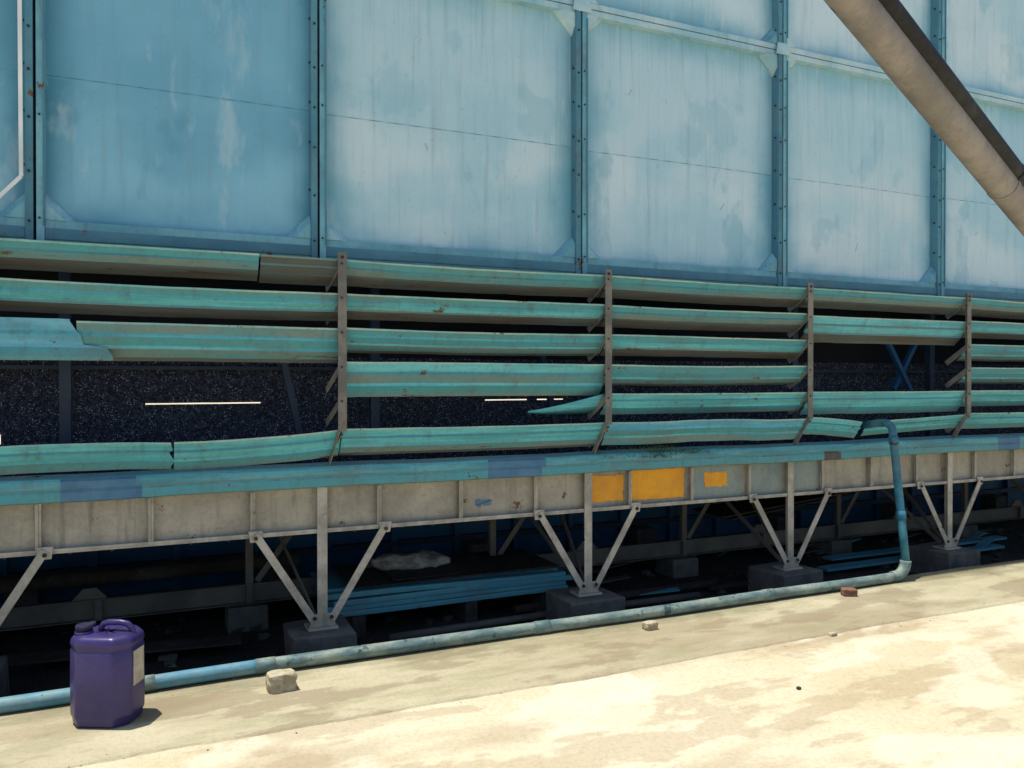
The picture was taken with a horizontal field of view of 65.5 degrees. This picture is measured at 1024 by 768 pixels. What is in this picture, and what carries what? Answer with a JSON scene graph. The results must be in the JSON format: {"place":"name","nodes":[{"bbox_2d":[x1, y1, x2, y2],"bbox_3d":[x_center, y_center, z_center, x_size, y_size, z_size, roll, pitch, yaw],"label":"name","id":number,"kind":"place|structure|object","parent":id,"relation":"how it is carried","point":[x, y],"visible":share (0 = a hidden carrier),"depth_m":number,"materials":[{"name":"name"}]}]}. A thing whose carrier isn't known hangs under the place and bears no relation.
{"place":"outdoors","nodes":[
{"label":"outdoors","id":0,"kind":"place"},
{"bbox_2d":[0,399,562,443],"bbox_3d":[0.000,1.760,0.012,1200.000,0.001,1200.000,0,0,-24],"label":"ground","id":1,"kind":"structure","parent":0,"point":[259,402],"depth_m":56.58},
{"bbox_2d":[0,560,1023,767],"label":"pavement","id":2,"kind":"structure","parent":0,"point":[877,683],"depth_m":3.84,"materials":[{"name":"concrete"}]},
{"bbox_2d":[70,619,144,727],"bbox_3d":[-1.841,1.298,3.632,0.288,0.455,0.236,0,0,3],"label":"jerrycan","id":3,"kind":"object","parent":2,"relation":"on","point":[107,673],"visible":1,"depth_m":3.53,"materials":[{"name":"purple plastic"}]},
{"bbox_2d":[265,668,296,693],"bbox_3d":[-1.153,1.485,3.977,0.146,0.105,0.107,0,0,-30],"label":"stone","id":4,"kind":"object","parent":2,"relation":"on","point":[278,681],"visible":1,"depth_m":3.94,"materials":[{"name":"beige stone"}]},
{"bbox_2d":[0,419,911,713],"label":"water pipe","id":5,"kind":"object","parent":2,"relation":"on","point":[28,701],"visible":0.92,"depth_m":4.72,"materials":[{"name":"teal metal"}]},
{"bbox_2d":[642,620,657,630],"bbox_3d":[0.856,1.495,4.934,0.092,0.054,0.067,0,0,-26],"label":"stone","id":6,"kind":"object","parent":2,"relation":"on","point":[649,625],"visible":1,"depth_m":4.91,"materials":[{"name":"beige stone"}]},
{"bbox_2d":[828,632,837,636],"bbox_3d":[1.944,1.518,4.831,0.056,0.022,0.033,0,0,-25],"label":"stone","id":7,"kind":"object","parent":2,"relation":"on","point":[831,634],"visible":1,"depth_m":4.82,"materials":[{"name":"beige stone"}]},
{"bbox_2d":[840,587,857,596],"bbox_3d":[2.410,1.489,5.698,0.108,0.061,0.076,0,0,3],"label":"brick fragment","id":8,"kind":"object","parent":2,"relation":"on","point":[848,592],"visible":1,"depth_m":5.67,"materials":[{"name":"red brick"}]},
{"bbox_2d":[824,0,1023,235],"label":"diagonal pipe brace","id":9,"kind":"object","parent":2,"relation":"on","point":[893,40],"visible":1,"depth_m":3.12,"materials":[{"name":"paint"}]},
{"bbox_2d":[0,511,1023,695],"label":"pit floor","id":10,"kind":"structure","parent":0,"point":[208,622],"depth_m":5.81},
{"bbox_2d":[309,548,572,638],"bbox_3d":[-0.522,1.512,5.902,1.832,0.357,0.738,0,0,-24],"label":"sheet stack","id":11,"kind":"object","parent":10,"relation":"on","point":[459,586],"visible":0.97,"depth_m":5.65,"materials":[{"name":"blue metal"}]},
{"bbox_2d":[370,549,450,570],"bbox_3d":[-0.737,1.274,5.823,0.593,0.123,0.228,0,0,-24],"label":"plastic sack","id":12,"kind":"object","parent":11,"relation":"on","point":[419,559],"visible":1,"depth_m":5.73,"materials":[{"name":"grey plastic"}]},
{"bbox_2d":[7,489,875,665],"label":"loose boards","id":13,"kind":"object","parent":10,"relation":"on","point":[744,508],"visible":0.55,"depth_m":5.02,"materials":[{"name":"wood"}]},
{"bbox_2d":[0,493,1006,696],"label":"concrete footings","id":14,"kind":"object","parent":10,"relation":"on","point":[566,603],"visible":0.39,"depth_m":6.20,"materials":[{"name":"grey concrete"}]},
{"bbox_2d":[0,481,1023,630],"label":"beam row","id":15,"kind":"object","parent":14,"relation":"on","point":[90,604],"visible":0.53,"depth_m":5.67,"materials":[{"name":"beige paint"}]},
{"bbox_2d":[0,452,1023,631],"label":"support posts","id":16,"kind":"object","parent":14,"relation":"on","point":[322,619],"visible":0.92,"depth_m":5.53,"materials":[{"name":"metal"}]},
{"bbox_2d":[0,433,1023,559],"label":"basin beam","id":17,"kind":"structure","parent":16,"relation":"on","point":[69,514],"depth_m":4.97,"materials":[{"name":"beige paint"}]},
{"bbox_2d":[0,238,1023,474],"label":"louvers","id":18,"kind":"object","parent":17,"relation":"on","point":[40,339],"visible":1,"depth_m":5.12,"materials":[{"name":"teal metal"}]},
{"bbox_2d":[325,252,971,465],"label":"louver brackets","id":19,"kind":"object","parent":18,"relation":"attached to","point":[340,372],"visible":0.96,"depth_m":5.48,"materials":[{"name":"metal"}]},
{"bbox_2d":[475,461,818,506],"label":"paint patches","id":20,"kind":"object","parent":17,"relation":"attached to","point":[717,482],"visible":0.88,"depth_m":6.01,"materials":[{"name":"orange paint"}]},
{"bbox_2d":[593,444,719,459],"bbox_3d":[1.082,0.484,5.746,1.513,0.109,0.076,0,0,-24],"label":"moss","id":21,"kind":"object","parent":17,"relation":"on","point":[681,450],"visible":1,"depth_m":5.73,"materials":[{"name":"green plant"}]},
{"bbox_2d":[0,478,1023,606],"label":"basin wall","id":22,"kind":"structure","parent":10,"relation":"on","point":[347,547],"depth_m":7.48,"materials":[{"name":"blue metal"}]},
{"bbox_3d":[1.023,-1.858,7.165,16.350,5.480,2.445,0,0,-24],"label":"tower shell","id":23,"kind":"object","parent":22,"relation":"on","visible":0},
{"bbox_2d":[0,272,960,473],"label":"columns","id":24,"kind":"structure","parent":23,"relation":"on","point":[65,367],"depth_m":5.36,"materials":[{"name":"blue metal"}]},
{"bbox_2d":[0,261,1023,476],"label":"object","id":25,"kind":"object","parent":23,"relation":"attached to","point":[109,406],"visible":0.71,"depth_m":5.67,"materials":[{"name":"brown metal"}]},
{"bbox_2d":[0,0,1023,301],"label":"casing frame","id":26,"kind":"object","parent":23,"relation":"attached to","point":[82,232],"visible":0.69,"depth_m":5.60,"materials":[{"name":"blue metal"}]},
{"bbox_2d":[0,0,24,211],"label":"casing panel","id":27,"kind":"object","parent":26,"relation":"attached to","point":[9,155],"visible":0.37,"depth_m":4.26,"materials":[{"name":"blue paint"}]},
{"bbox_2d":[33,0,318,257],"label":"joint seal","id":28,"kind":"object","parent":26,"relation":"attached to","point":[34,36],"visible":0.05,"depth_m":4.27,"materials":[{"name":"rubber"}]},
{"bbox_2d":[45,0,308,258],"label":"casing panel","id":29,"kind":"object","parent":26,"relation":"attached to","point":[129,155],"visible":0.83,"depth_m":4.60,"materials":[{"name":"blue paint"}]},
{"bbox_2d":[326,0,570,255],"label":"casing panel","id":30,"kind":"object","parent":26,"relation":"attached to","point":[489,69],"visible":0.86,"depth_m":5.28,"materials":[{"name":"paint"}]},
{"bbox_2d":[0,0,949,283],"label":"casing gussets","id":31,"kind":"object","parent":26,"relation":"attached to","point":[56,212],"visible":0.59,"depth_m":5.59,"materials":[{"name":"blue metal"}]},
{"bbox_2d":[23,0,944,284],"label":"casing bolts","id":32,"kind":"object","parent":26,"relation":"attached to","point":[573,136],"visible":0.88,"depth_m":5.59,"materials":[{"name":"blue metal"}]},
{"bbox_2d":[2,69,994,247],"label":"sheet seams","id":33,"kind":"object","parent":26,"relation":"attached to","point":[457,131],"visible":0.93,"depth_m":5.22,"materials":[{"name":"paint"}]},
{"bbox_2d":[588,22,771,269],"bbox_3d":[1.296,-1.710,6.047,1.830,1.900,0.017,0,0,-24],"label":"casing panel","id":34,"kind":"object","parent":26,"relation":"attached to","point":[690,103],"visible":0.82,"depth_m":6.02,"materials":[{"name":"paint"}]},
{"bbox_2d":[596,0,771,39],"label":"casing panel","id":35,"kind":"object","parent":26,"relation":"attached to","point":[751,19],"visible":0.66,"depth_m":6.16,"materials":[{"name":"paint"}]},
{"bbox_2d":[788,63,929,281],"bbox_3d":[2.965,-1.715,6.796,1.830,1.900,0.019,0,0,-24],"label":"casing panel","id":36,"kind":"object","parent":26,"relation":"attached to","point":[851,131],"visible":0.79,"depth_m":6.77,"materials":[{"name":"paint"}]},
{"bbox_2d":[788,0,930,66],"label":"casing panel","id":37,"kind":"object","parent":26,"relation":"attached to","point":[817,26],"visible":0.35,"depth_m":6.64,"materials":[{"name":"paint"}]},
{"bbox_2d":[946,102,1023,288],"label":"casing panel","id":38,"kind":"object","parent":26,"relation":"attached to","point":[990,253],"visible":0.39,"depth_m":7.44,"materials":[{"name":"paint"}]},
{"bbox_2d":[946,0,1023,98],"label":"casing panel","id":39,"kind":"object","parent":26,"relation":"attached to","point":[985,45],"visible":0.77,"depth_m":7.45,"materials":[{"name":"paint"}]},
{"bbox_2d":[33,526,1023,684],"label":"rubble","id":40,"kind":"object","parent":10,"relation":"on","point":[170,658],"visible":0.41,"depth_m":6.52,"materials":[{"name":"stone"}]},
{"bbox_2d":[388,579,716,640],"bbox_3d":[0.425,1.649,5.894,2.802,0.074,0.276,0,0,-24],"label":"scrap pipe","id":41,"kind":"object","parent":10,"relation":"on","point":[517,609],"visible":0.77,"depth_m":5.83,"materials":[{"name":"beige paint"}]},
{"bbox_2d":[817,535,1006,571],"bbox_3d":[3.896,1.607,7.626,2.652,0.062,0.303,0,0,-24],"label":"teal plank","id":42,"kind":"object","parent":10,"relation":"on","point":[859,564],"visible":0.68,"depth_m":7.36,"materials":[{"name":"teal wood"}]}
]}

